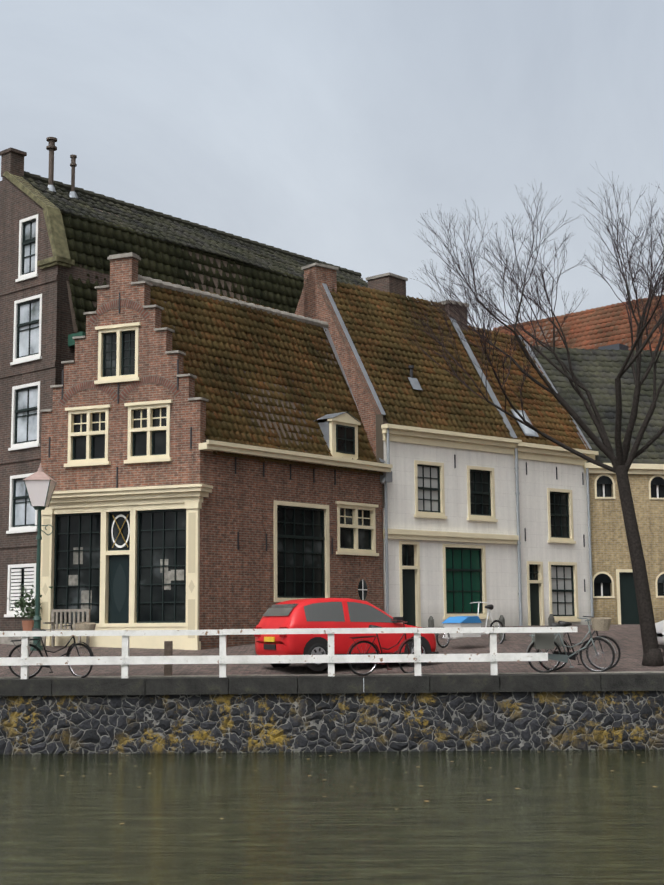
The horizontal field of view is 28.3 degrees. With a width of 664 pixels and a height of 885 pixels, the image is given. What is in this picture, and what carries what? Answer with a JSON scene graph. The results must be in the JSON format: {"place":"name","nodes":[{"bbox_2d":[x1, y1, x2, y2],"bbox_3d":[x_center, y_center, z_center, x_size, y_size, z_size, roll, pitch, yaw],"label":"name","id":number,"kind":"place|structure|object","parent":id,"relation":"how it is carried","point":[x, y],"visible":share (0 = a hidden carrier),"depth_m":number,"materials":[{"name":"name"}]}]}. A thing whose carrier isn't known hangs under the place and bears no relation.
{"place":"outdoors","nodes":[
{"label":"outdoors","id":0,"kind":"place"},
{"bbox_2d":[0,174,109,630],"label":"tall house walls","id":1,"kind":"structure","parent":0,"point":[17,204],"depth_m":36.39,"materials":[{"name":"brick"}]},
{"bbox_2d":[0,147,26,176],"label":"chimney","id":2,"kind":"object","parent":1,"relation":"on","point":[12,160],"depth_m":38.00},
{"bbox_2d":[4,214,41,616],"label":"window frames","id":3,"kind":"structure","parent":1,"relation":"in","point":[25,445],"depth_m":36.28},
{"bbox_2d":[10,568,33,609],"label":"shutter slats","id":4,"kind":"object","parent":3,"relation":"in","point":[20,579],"visible":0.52,"depth_m":35.69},
{"bbox_2d":[10,219,39,610],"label":"window panes","id":5,"kind":"structure","parent":3,"relation":"in","point":[29,323],"depth_m":36.53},
{"bbox_2d":[13,569,33,607],"bbox_3d":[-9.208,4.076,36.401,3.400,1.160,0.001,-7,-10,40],"label":"tall house glass","id":6,"kind":"object","parent":5,"relation":"in","point":[22,586],"depth_m":35.74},
{"bbox_2d":[15,221,39,524],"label":"windows","id":7,"kind":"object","parent":5,"relation":"in","point":[22,421],"depth_m":36.45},
{"bbox_2d":[0,274,56,548],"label":"tall house string courses","id":8,"kind":"object","parent":1,"relation":"attached to","point":[38,367],"visible":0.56,"depth_m":36.22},
{"bbox_2d":[3,171,74,268],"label":"gable trim","id":9,"kind":"structure","parent":1,"relation":"on","point":[56,233],"depth_m":36.35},
{"bbox_2d":[44,186,360,332],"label":"tall house roof deck","id":10,"kind":"structure","parent":1,"relation":"on","point":[217,290],"depth_m":40.81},
{"bbox_2d":[46,137,76,191],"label":"flue pipes","id":11,"kind":"object","parent":10,"relation":"on","point":[51,147],"visible":0.92,"depth_m":38.51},
{"bbox_2d":[47,185,77,199],"bbox_3d":[-7.939,-7.348,38.705,0.330,0.210,1.139,-7,-10,40],"label":"pipe flashing","id":12,"kind":"object","parent":10,"relation":"on","point":[72,194],"visible":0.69,"depth_m":38.84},
{"bbox_2d":[24,171,361,276],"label":"tall house ridge tiles","id":13,"kind":"object","parent":10,"relation":"on","point":[35,177],"visible":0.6,"depth_m":42.91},
{"bbox_2d":[368,276,405,296],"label":"chimney","id":14,"kind":"object","parent":10,"relation":"attached to","point":[390,284],"visible":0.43,"depth_m":47.89,"materials":[{"name":"brick"}]},
{"bbox_2d":[366,272,407,280],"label":"chimney cap","id":15,"kind":"object","parent":14,"relation":"on","point":[387,274],"visible":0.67,"depth_m":47.92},
{"bbox_2d":[68,331,85,347],"bbox_3d":[-1.956,-2.071,41.549,0.640,0.320,15.400,-7,-10,40],"label":"gutter end","id":16,"kind":"object","parent":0,"point":[71,342],"visible":0.1,"depth_m":35.82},
{"bbox_2d":[41,512,195,638],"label":"pilaster panels","id":17,"kind":"object","parent":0,"point":[191,560],"visible":0.97,"depth_m":32.84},
{"bbox_2d":[111,514,129,547],"bbox_3d":[-5.422,2.272,33.762,0.540,0.860,0.001,-4,-8,21],"label":"oval window frame","id":18,"kind":"object","parent":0,"point":[124,544],"visible":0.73,"depth_m":33.75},
{"bbox_2d":[112,514,128,547],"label":"corner house gold arrows","id":19,"kind":"object","parent":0,"point":[120,530],"visible":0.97,"depth_m":33.75},
{"bbox_2d":[41,257,205,517],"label":"stepped gable","id":20,"kind":"structure","parent":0,"point":[182,467],"depth_m":34.11,"materials":[{"name":"brick"}]},
{"bbox_2d":[57,299,181,405],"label":"brick arches","id":21,"kind":"structure","parent":20,"relation":"in","point":[111,392],"depth_m":34.32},
{"bbox_2d":[39,252,208,412],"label":"gable step caps","id":22,"kind":"object","parent":20,"relation":"on","point":[125,255],"visible":0.65,"depth_m":34.54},
{"bbox_2d":[48,292,335,553],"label":"wall anchors","id":23,"kind":"object","parent":20,"relation":"attached to","point":[190,445],"visible":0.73,"depth_m":34.49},
{"bbox_2d":[68,547,183,608],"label":"window papers","id":24,"kind":"object","parent":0,"point":[168,578],"visible":0.83,"depth_m":33.91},
{"bbox_2d":[60,209,303,331],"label":"lower roof slope","id":25,"kind":"structure","parent":0,"point":[100,242],"depth_m":39.22,"materials":[{"name":"tile"}]},
{"bbox_2d":[22,176,367,288],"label":"upper roof slope","id":26,"kind":"structure","parent":0,"point":[60,197],"depth_m":41.24,"materials":[{"name":"tile"}]},
{"bbox_2d":[199,450,383,649],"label":"brick wall","id":27,"kind":"structure","parent":0,"point":[236,588],"depth_m":34.26,"materials":[{"name":"brick"}]},
{"bbox_2d":[150,289,365,459],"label":"roof deck","id":28,"kind":"structure","parent":27,"relation":"on","point":[277,416],"depth_m":36.34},
{"bbox_2d":[150,283,383,474],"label":"house roof tiles","id":29,"kind":"object","parent":28,"relation":"on","point":[265,350],"visible":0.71,"depth_m":36.60,"materials":[{"name":"tile"}]},
{"bbox_2d":[138,275,328,327],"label":"corner house ridge tiles","id":30,"kind":"object","parent":29,"relation":"on","point":[197,292],"visible":0.65,"depth_m":37.52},
{"bbox_2d":[323,327,385,462],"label":"flashing","id":31,"kind":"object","parent":29,"relation":"on","point":[328,335],"visible":0.4,"depth_m":40.17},
{"bbox_2d":[356,576,368,600],"bbox_3d":[0.874,4.189,37.438,0.001,0.776,0.596,-7,-10,40],"label":"oval window frame","id":32,"kind":"object","parent":27,"relation":"attached to","point":[366,581],"visible":0.88,"depth_m":37.48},
{"bbox_2d":[358,579,366,599],"bbox_3d":[0.871,4.189,37.441,0.001,0.600,0.420,-7,-10,40],"label":"oval window","id":33,"kind":"structure","parent":32,"relation":"in","point":[364,591],"depth_m":37.44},
{"bbox_2d":[380,471,391,613],"bbox_3d":[1.604,3.181,38.238,0.240,4.720,0.280,-7,-10,40],"label":"downspout","id":34,"kind":"object","parent":27,"relation":"attached to","point":[387,476],"visible":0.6,"depth_m":38.30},
{"bbox_2d":[0,750,663,884],"bbox_3d":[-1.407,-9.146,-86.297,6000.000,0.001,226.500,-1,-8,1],"label":"canal water","id":35,"kind":"structure","parent":0,"point":[587,817],"depth_m":17.06,"materials":[{"name":"liquid"}]},
{"bbox_2d":[0,691,663,754],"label":"quay wall","id":36,"kind":"structure","parent":35,"relation":"in","point":[366,722],"depth_m":25.83,"materials":[{"name":"stone"}]},
{"bbox_2d":[0,673,663,695],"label":"quay capstones","id":37,"kind":"object","parent":36,"relation":"on","point":[338,684],"visible":0.88,"depth_m":25.86,"materials":[{"name":"stone"}]},
{"bbox_2d":[0,627,577,678],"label":"railing","id":38,"kind":"object","parent":37,"relation":"on","point":[222,660],"visible":0.9,"depth_m":26.19,"materials":[{"name":"paint"}]},
{"bbox_2d":[33,751,656,823],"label":"floating leaves","id":39,"kind":"object","parent":35,"relation":"on","point":[393,762],"visible":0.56,"depth_m":21.82,"materials":[{"name":"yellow plant"}]},
{"bbox_2d":[0,624,663,677],"bbox_3d":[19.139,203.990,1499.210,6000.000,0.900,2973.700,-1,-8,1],"label":"street ground","id":40,"kind":"structure","parent":0,"point":[627,637],"depth_m":28.96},
{"bbox_2d":[0,636,42,644],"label":"tall house stoop","id":41,"kind":"object","parent":40,"relation":"on","point":[5,640],"visible":0.08,"depth_m":34.40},
{"bbox_2d":[22,620,33,630],"bbox_3d":[-7.821,4.796,34.063,0.420,0.380,0.420,-1,-8,1],"label":"terracotta planter","id":42,"kind":"object","parent":41,"relation":"on","point":[28,625],"visible":0.42,"depth_m":33.90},
{"bbox_2d":[7,585,52,618],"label":"planter shrub leaves","id":43,"kind":"object","parent":42,"relation":"in","point":[30,610],"visible":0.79,"depth_m":34.06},
{"bbox_2d":[24,480,55,650],"bbox_3d":[-7.343,3.070,32.979,0.700,4.223,0.683,-1,-8,1],"label":"lamp post","id":44,"kind":"object","parent":40,"relation":"on","point":[37,619],"visible":0.92,"depth_m":32.93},
{"bbox_2d":[25,480,55,506],"bbox_3d":[-7.367,1.297,33.220,0.660,0.640,0.660,-1,-8,1],"label":"lantern glass","id":45,"kind":"object","parent":44,"relation":"on","point":[37,490],"visible":0.9,"depth_m":32.97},
{"bbox_2d":[23,463,56,482],"bbox_3d":[-7.372,0.752,33.294,0.720,0.460,0.720,-1,-8,1],"label":"lamp cap","id":46,"kind":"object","parent":45,"relation":"on","point":[39,474],"depth_m":33.04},
{"bbox_2d":[7,623,93,672],"bbox_3d":[-5.671,4.150,26.643,1.793,1.000,0.581,-1,-8,1],"label":"bicycle frame","id":47,"kind":"object","parent":40,"relation":"on","point":[66,654],"visible":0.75,"depth_m":26.62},
{"bbox_2d":[10,645,90,675],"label":"bicycle spokes","id":48,"kind":"object","parent":47,"relation":"attached to","point":[40,666],"visible":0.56,"depth_m":26.61,"materials":[{"name":"silver metal"}]},
{"bbox_2d":[8,643,92,677],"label":"bicycle tires","id":49,"kind":"object","parent":48,"relation":"on","point":[41,654],"visible":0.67,"depth_m":26.58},
{"bbox_2d":[74,622,95,630],"bbox_3d":[-5.006,3.786,26.698,0.438,0.274,0.336,-1,-8,1],"label":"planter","id":50,"kind":"object","parent":47,"relation":"attached to","point":[85,626],"visible":0.54,"depth_m":26.59,"materials":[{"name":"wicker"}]},
{"bbox_2d":[43,609,90,646],"bbox_3d":[-6.750,4.708,33.420,1.140,0.950,0.460,-4,-8,21],"label":"bench","id":51,"kind":"object","parent":40,"relation":"on","point":[54,627],"visible":0.67,"depth_m":33.61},
{"bbox_2d":[164,641,172,675],"bbox_3d":[-3.333,4.409,26.816,0.150,0.720,0.150,-1,-8,1],"label":"bollard","id":52,"kind":"object","parent":40,"relation":"on","point":[168,648],"visible":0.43,"depth_m":26.76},
{"bbox_2d":[40,322,392,649],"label":"cream house frames","id":53,"kind":"object","parent":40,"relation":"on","point":[135,500],"visible":0.75,"depth_m":33.90,"materials":[{"name":"wood"}]},
{"bbox_2d":[108,555,129,622],"bbox_3d":[-5.395,4.064,33.547,0.660,2.390,0.080,-4,-8,21],"label":"door","id":54,"kind":"structure","parent":53,"relation":"in","point":[115,615],"depth_m":33.59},
{"bbox_2d":[113,564,126,611],"bbox_3d":[-5.409,3.703,33.568,0.400,1.250,0.001,-4,-8,21],"label":"door oval panel","id":55,"kind":"object","parent":54,"relation":"attached to","point":[119,588],"visible":1,"depth_m":33.57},
{"bbox_2d":[53,330,370,623],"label":"window muntins","id":56,"kind":"object","parent":53,"relation":"in","point":[303,537],"visible":0.65,"depth_m":34.31,"materials":[{"name":"wood"}]},
{"bbox_2d":[56,333,369,621],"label":"window panes","id":57,"kind":"object","parent":56,"relation":"in","point":[160,447],"visible":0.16,"depth_m":34.17,"materials":[{"name":"glass"}]},
{"bbox_2d":[0,671,663,678],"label":"quay kerb stones","id":58,"kind":"object","parent":40,"relation":"on","point":[338,674],"visible":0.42,"depth_m":26.58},
{"bbox_2d":[295,266,383,507],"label":"parapet wall","id":59,"kind":"structure","parent":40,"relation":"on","point":[314,302],"depth_m":40.19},
{"bbox_2d":[322,283,385,414],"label":"party wall cap","id":60,"kind":"object","parent":59,"relation":"on","point":[370,385],"visible":0.3,"depth_m":40.18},
{"bbox_2d":[255,598,435,654],"bbox_3d":[0.335,3.987,28.314,3.750,1.270,1.620,4,-9,-30],"label":"car","id":61,"kind":"object","parent":40,"relation":"on","point":[292,644],"visible":0.52,"depth_m":27.41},
{"bbox_2d":[264,637,274,641],"bbox_3d":[-1.298,4.086,27.338,0.027,0.100,0.440,4,-9,-30],"label":"license plate","id":62,"kind":"object","parent":61,"relation":"attached to","point":[269,639],"visible":0.9,"depth_m":27.31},
{"bbox_2d":[254,627,287,636],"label":"tail lights","id":63,"kind":"object","parent":61,"relation":"attached to","point":[280,635],"visible":0.54,"depth_m":26.96},
{"bbox_2d":[263,602,392,622],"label":"red hatchback windows","id":64,"kind":"structure","parent":61,"relation":"in","point":[333,611],"depth_m":27.48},
{"bbox_2d":[256,617,438,654],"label":"car trim","id":65,"kind":"structure","parent":61,"relation":"attached to","point":[270,646],"depth_m":27.51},
{"bbox_2d":[270,636,430,670],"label":"hatchback wheel arches","id":66,"kind":"structure","parent":61,"relation":"attached to","point":[310,643],"depth_m":27.03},
{"bbox_2d":[274,643,426,666],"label":"red hatchback tires","id":67,"kind":"object","parent":40,"relation":"on","point":[326,652],"visible":0.17,"depth_m":27.04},
{"bbox_2d":[311,647,424,663],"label":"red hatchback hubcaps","id":68,"kind":"object","parent":67,"relation":"attached to","point":[318,652],"visible":0.15,"depth_m":26.95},
{"bbox_2d":[347,620,422,669],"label":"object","id":69,"kind":"object","parent":40,"relation":"on","point":[400,646],"visible":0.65,"depth_m":26.59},
{"bbox_2d":[348,639,421,675],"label":"bicycle wheels","id":70,"kind":"object","parent":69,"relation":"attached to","point":[353,646],"visible":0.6,"depth_m":26.47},
{"bbox_2d":[337,288,582,447],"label":"white roof deck","id":71,"kind":"structure","parent":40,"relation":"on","point":[385,420],"depth_m":42.75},
{"bbox_2d":[328,281,512,438],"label":"white house roof tiles","id":72,"kind":"object","parent":71,"relation":"on","point":[366,306],"visible":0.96,"depth_m":41.95,"materials":[{"name":"tile"}]},
{"bbox_2d":[408,365,413,377],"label":"white house roof vent","id":73,"kind":"object","parent":72,"relation":"on","point":[411,367],"visible":0.83,"depth_m":41.19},
{"bbox_2d":[408,377,421,389],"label":"roof vent flashing","id":74,"kind":"object","parent":72,"relation":"on","point":[414,382],"visible":1,"depth_m":41.06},
{"bbox_2d":[443,304,467,335],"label":"chimney","id":75,"kind":"object","parent":71,"relation":"on","point":[457,317],"visible":0.3,"depth_m":45.37,"materials":[{"name":"brick"}]},
{"bbox_2d":[511,409,538,436],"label":"skylight frame","id":76,"kind":"object","parent":71,"relation":"on","point":[512,410],"visible":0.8,"depth_m":43.45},
{"bbox_2d":[513,411,535,434],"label":"skylight glass","id":77,"kind":"object","parent":76,"relation":"in","point":[527,430],"visible":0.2,"depth_m":43.43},
{"bbox_2d":[460,325,589,449],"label":"white house roof tiles","id":78,"kind":"object","parent":71,"relation":"on","point":[549,419],"visible":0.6,"depth_m":45.02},
{"bbox_2d":[443,602,494,638],"bbox_3d":[3.460,4.375,32.418,0.537,0.910,2.182,-5,-9,33],"label":"cargo bicycle frame","id":79,"kind":"object","parent":40,"relation":"on","point":[488,611],"visible":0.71,"depth_m":32.74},
{"bbox_2d":[443,623,480,636],"bbox_3d":[3.171,4.576,32.162,0.540,0.350,0.840,-8,-10,42],"label":"cargo bicycle box","id":80,"kind":"object","parent":79,"relation":"on","point":[448,625],"visible":0.53,"depth_m":31.93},
{"bbox_2d":[442,616,481,622],"bbox_3d":[3.169,4.328,32.196,0.580,0.170,0.880,-8,-10,42],"label":"cargo box cover","id":81,"kind":"object","parent":80,"relation":"on","point":[465,619],"visible":1,"depth_m":32.03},
{"bbox_2d":[436,620,504,647],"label":"bicycle wheels","id":82,"kind":"object","parent":40,"relation":"on","point":[491,624],"visible":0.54,"depth_m":31.74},
{"bbox_2d":[428,614,554,640],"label":"bollards","id":83,"kind":"object","parent":40,"relation":"on","point":[501,619],"visible":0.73,"depth_m":34.15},
{"bbox_2d":[398,164,663,418],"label":"tree twigs","id":84,"kind":"object","parent":40,"relation":"on","point":[490,303],"visible":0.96,"depth_m":29.55,"materials":[{"name":"plant"}]},
{"bbox_2d":[526,617,615,667],"bbox_3d":[4.822,4.044,26.646,1.829,1.000,0.527,-1,-8,1],"label":"bicycle frame","id":85,"kind":"object","parent":40,"relation":"on","point":[561,658],"visible":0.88,"depth_m":26.63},
{"bbox_2d":[531,633,553,648],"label":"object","id":86,"kind":"object","parent":85,"relation":"on","point":[543,641],"visible":0.73,"depth_m":26.43,"materials":[{"name":"grey"}]},
{"bbox_2d":[550,623,563,626],"bbox_3d":[4.548,3.710,26.621,0.272,0.150,0.148,-1,-8,1],"label":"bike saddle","id":87,"kind":"object","parent":85,"relation":"on","point":[555,625],"visible":0.61,"depth_m":26.60,"materials":[{"name":"leather"}]},
{"bbox_2d":[528,638,614,672],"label":"bicycle wheels","id":88,"kind":"object","parent":85,"relation":"attached to","point":[557,665],"visible":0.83,"depth_m":26.61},
{"bbox_2d":[591,617,610,630],"bbox_3d":[5.466,3.686,26.742,0.436,0.274,0.334,-1,-8,1],"label":"bicycle basket","id":89,"kind":"object","parent":85,"relation":"attached to","point":[600,623],"visible":1,"depth_m":26.63,"materials":[{"name":"wicker"}]},
{"bbox_2d":[478,280,663,666],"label":"tree trunk and limbs","id":90,"kind":"object","parent":40,"relation":"on","point":[621,461],"visible":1,"depth_m":28.71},
{"bbox_2d":[535,616,621,664],"bbox_3d":[5.057,4.066,27.065,1.767,0.995,0.537,2,-8,-19],"label":"bicycle frame","id":91,"kind":"object","parent":40,"relation":"on","point":[574,656],"visible":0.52,"depth_m":27.08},
{"bbox_2d":[554,632,563,646],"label":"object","id":92,"kind":"object","parent":91,"relation":"on","point":[557,639],"visible":0.1,"depth_m":26.86,"materials":[{"name":"grey"}]},
{"bbox_2d":[558,621,571,626],"bbox_3d":[4.798,3.736,27.084,0.260,0.150,0.150,1,-8,-13],"label":"bicycle saddle","id":93,"kind":"object","parent":91,"relation":"on","point":[565,624],"visible":0.77,"depth_m":27.05,"materials":[{"name":"leather"}]},
{"bbox_2d":[539,637,618,668],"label":"bicycle wheels","id":94,"kind":"object","parent":91,"relation":"attached to","point":[588,655],"visible":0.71,"depth_m":27.14,"materials":[{"name":"silver metal"}]},
{"bbox_2d":[537,636,620,670],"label":"bicycle tires","id":95,"kind":"object","parent":91,"relation":"attached to","point":[590,662],"visible":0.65,"depth_m":27.11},
{"bbox_2d":[555,352,663,460],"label":"yellow house roof deck","id":96,"kind":"structure","parent":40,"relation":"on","point":[624,411],"depth_m":47.73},
{"bbox_2d":[530,345,663,463],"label":"yellow house roof tiles","id":97,"kind":"object","parent":96,"relation":"on","point":[603,368],"visible":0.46,"depth_m":48.35,"materials":[{"name":"tile"}]},
{"bbox_2d":[655,620,663,644],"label":"car","id":98,"kind":"object","parent":40,"relation":"on","point":[660,630],"visible":0.5,"depth_m":29.48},
{"bbox_2d":[317,412,360,454],"bbox_3d":[0.123,-0.172,37.718,0.821,1.350,1.300,-7,-10,40],"label":"dormer","id":99,"kind":"object","parent":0,"point":[324,427],"visible":0.39,"depth_m":37.29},
{"bbox_2d":[302,262,468,307],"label":"chimney caps","id":100,"kind":"object","parent":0,"point":[322,265],"visible":0.38,"depth_m":41.79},
{"bbox_2d":[382,440,590,626],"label":"white house walls","id":101,"kind":"structure","parent":0,"point":[535,483],"depth_m":41.45,"materials":[{"name":"paint"}]},
{"bbox_2d":[381,428,593,625],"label":"drainpipes","id":102,"kind":"object","parent":101,"relation":"attached to","point":[517,492],"visible":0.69,"depth_m":42.15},
{"bbox_2d":[381,424,598,626],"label":"cream house frames","id":103,"kind":"object","parent":101,"relation":"in","point":[466,441],"visible":0.62,"depth_m":40.92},
{"bbox_2d":[402,464,574,625],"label":"window muntins","id":104,"kind":"object","parent":103,"relation":"in","point":[408,582],"visible":0.69,"depth_m":40.83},
{"bbox_2d":[445,549,479,611],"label":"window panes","id":105,"kind":"object","parent":104,"relation":"in","point":[466,581],"visible":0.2,"depth_m":40.47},
{"bbox_2d":[402,471,567,579],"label":"window panes","id":106,"kind":"structure","parent":104,"relation":"in","point":[486,511],"depth_m":41.58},
{"bbox_2d":[454,455,585,591],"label":"wall anchors","id":107,"kind":"object","parent":101,"relation":"attached to","point":[525,528],"visible":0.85,"depth_m":43.70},
{"bbox_2d":[417,466,571,614],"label":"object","id":108,"kind":"object","parent":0,"point":[560,573],"depth_m":43.11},
{"bbox_2d":[449,317,591,448],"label":"white house verges","id":109,"kind":"structure","parent":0,"point":[489,388],"depth_m":44.32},
{"bbox_2d":[510,306,648,348],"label":"hall deck","id":110,"kind":"structure","parent":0,"point":[546,331],"depth_m":60.02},
{"bbox_2d":[491,296,663,350],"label":"red roof tiles","id":111,"kind":"object","parent":110,"relation":"on","point":[605,325],"visible":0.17,"depth_m":58.13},
{"bbox_2d":[598,344,627,351],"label":"skylight","id":112,"kind":"object","parent":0,"point":[617,347],"visible":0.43,"depth_m":54.42},
{"bbox_2d":[583,463,663,624],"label":"trim","id":113,"kind":"structure","parent":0,"point":[655,469],"depth_m":44.81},
{"bbox_2d":[619,572,639,624],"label":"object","id":114,"kind":"object","parent":113,"relation":"in","point":[629,609],"visible":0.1,"depth_m":44.59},
{"bbox_2d":[589,473,663,624],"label":"yellow house walls","id":115,"kind":"structure","parent":0,"point":[610,550],"depth_m":44.74,"materials":[{"name":"brick"}]},
{"bbox_2d":[592,474,663,597],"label":"window frames","id":116,"kind":"structure","parent":115,"relation":"attached to","point":[608,574],"depth_m":44.77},
{"bbox_2d":[594,484,663,595],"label":"window panes","id":117,"kind":"structure","parent":116,"relation":"in","point":[606,586],"depth_m":44.93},
{"bbox_2d":[594,476,663,582],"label":"window arches","id":118,"kind":"structure","parent":116,"relation":"in","point":[602,578],"depth_m":44.85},
{"bbox_2d":[601,484,658,595],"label":"window mullions","id":119,"kind":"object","parent":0,"point":[604,496],"depth_m":44.87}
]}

